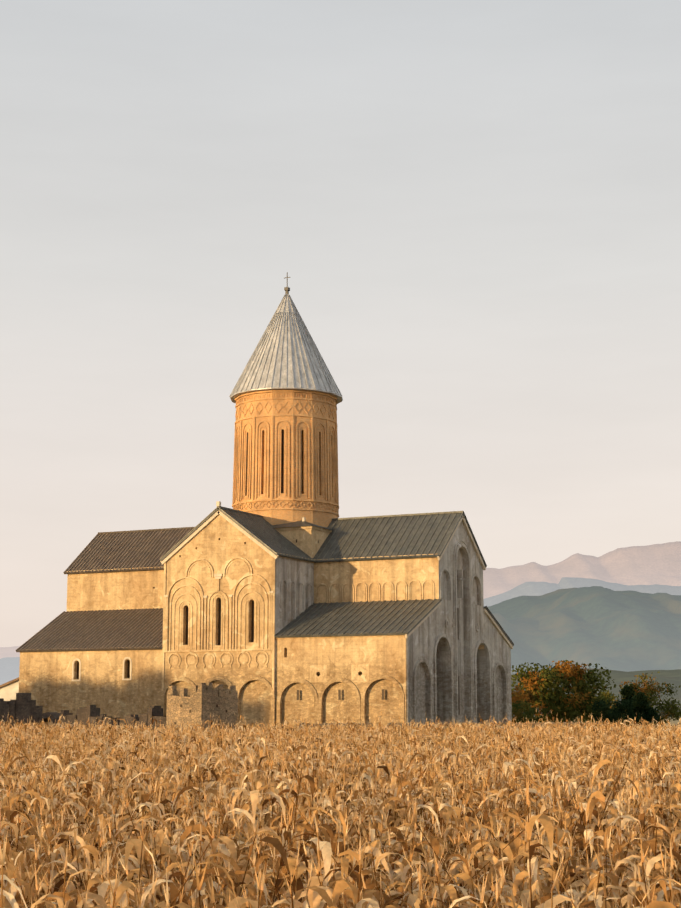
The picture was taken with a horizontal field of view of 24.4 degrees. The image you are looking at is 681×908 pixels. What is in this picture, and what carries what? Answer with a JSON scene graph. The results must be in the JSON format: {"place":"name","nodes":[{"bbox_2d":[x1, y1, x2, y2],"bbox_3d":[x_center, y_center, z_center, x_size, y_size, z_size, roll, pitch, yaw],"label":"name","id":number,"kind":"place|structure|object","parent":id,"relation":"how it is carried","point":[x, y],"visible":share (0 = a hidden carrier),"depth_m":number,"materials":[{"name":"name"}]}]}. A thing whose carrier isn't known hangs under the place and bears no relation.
{"place":"outdoors","nodes":[
{"label":"outdoors","id":0,"kind":"place"},
{"bbox_2d":[0,709,680,907],"bbox_3d":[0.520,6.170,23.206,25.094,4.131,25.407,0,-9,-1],"label":"maize field","id":1,"kind":"structure","parent":0,"point":[190,859],"depth_m":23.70,"materials":[{"name":"beige plant"}]},
{"bbox_2d":[0,541,680,658],"bbox_3d":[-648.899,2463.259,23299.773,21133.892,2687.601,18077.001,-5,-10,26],"label":"mountain","id":2,"kind":"structure","parent":0,"point":[659,564],"depth_m":23451.26,"materials":[{"name":"stone"}]},
{"bbox_2d":[0,577,680,684],"bbox_3d":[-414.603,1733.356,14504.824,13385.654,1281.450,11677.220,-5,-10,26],"label":"mountain","id":3,"kind":"structure","parent":0,"point":[9,668],"depth_m":14816.64,"materials":[{"name":"stone"}]},
{"bbox_2d":[0,0,680,646],"label":"sky","id":4,"kind":"structure","parent":0,"point":[470,209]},
{"bbox_2d":[488,586,680,674],"bbox_3d":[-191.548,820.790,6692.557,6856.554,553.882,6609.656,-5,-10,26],"label":"green mountain","id":5,"kind":"structure","parent":0,"point":[625,631],"depth_m":5668.22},
{"bbox_2d":[511,668,680,716],"bbox_3d":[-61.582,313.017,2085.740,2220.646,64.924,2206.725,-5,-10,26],"label":"hill","id":6,"kind":"structure","parent":0,"point":[671,677],"depth_m":1847.16,"materials":[{"name":"green plant"}]},
{"bbox_2d":[514,717,679,727],"bbox_3d":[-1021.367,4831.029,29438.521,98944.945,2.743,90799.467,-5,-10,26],"label":"ground","id":7,"kind":"structure","parent":0,"point":[671,721],"depth_m":560.86,"materials":[{"name":"brown soil"}]},
{"bbox_2d":[0,677,18,700],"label":"monastery house","id":8,"kind":"structure","parent":7,"relation":"on","point":[9,690],"depth_m":181.55,"materials":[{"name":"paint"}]},
{"bbox_2d":[15,272,513,730],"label":"cathedral","id":9,"kind":"structure","parent":7,"relation":"on","point":[279,591],"depth_m":148.79,"materials":[{"name":"stone"}]},
{"bbox_2d":[0,683,599,733],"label":"fortress wall","id":10,"kind":"structure","parent":7,"relation":"on","point":[202,701],"depth_m":121.78,"materials":[{"name":"brown"}]},
{"bbox_2d":[511,686,540,726],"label":"tree","id":11,"kind":"object","parent":7,"relation":"on","point":[526,697],"visible":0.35,"depth_m":198.00,"materials":[{"name":"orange plant"}]},
{"bbox_2d":[512,699,544,727],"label":"bush","id":12,"kind":"object","parent":7,"relation":"on","point":[516,707],"visible":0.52,"depth_m":186.77,"materials":[{"name":"green plant"}]},
{"bbox_2d":[511,660,615,725],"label":"tree","id":13,"kind":"object","parent":7,"relation":"on","point":[556,699],"visible":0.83,"depth_m":209.85,"materials":[{"name":"green plant"}]},
{"bbox_2d":[572,689,619,720],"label":"tree","id":14,"kind":"object","parent":7,"relation":"on","point":[611,698],"visible":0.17,"depth_m":237.02,"materials":[{"name":"green plant"}]},
{"bbox_2d":[591,699,640,727],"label":"bush","id":15,"kind":"object","parent":7,"relation":"on","point":[603,708],"visible":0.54,"depth_m":183.05,"materials":[{"name":"green plant"}]},
{"bbox_2d":[610,684,642,721],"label":"conifer tree","id":16,"kind":"object","parent":7,"relation":"on","point":[626,690],"visible":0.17,"depth_m":193.62,"materials":[{"name":"green plant"}]},
{"bbox_2d":[621,692,662,727],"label":"bush","id":17,"kind":"object","parent":7,"relation":"on","point":[648,712],"visible":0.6,"depth_m":178.49,"materials":[{"name":"green plant"}]},
{"bbox_2d":[610,671,680,728],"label":"tree","id":18,"kind":"object","parent":7,"relation":"on","point":[652,691],"visible":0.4,"depth_m":226.40,"materials":[{"name":"green plant"}]}
]}

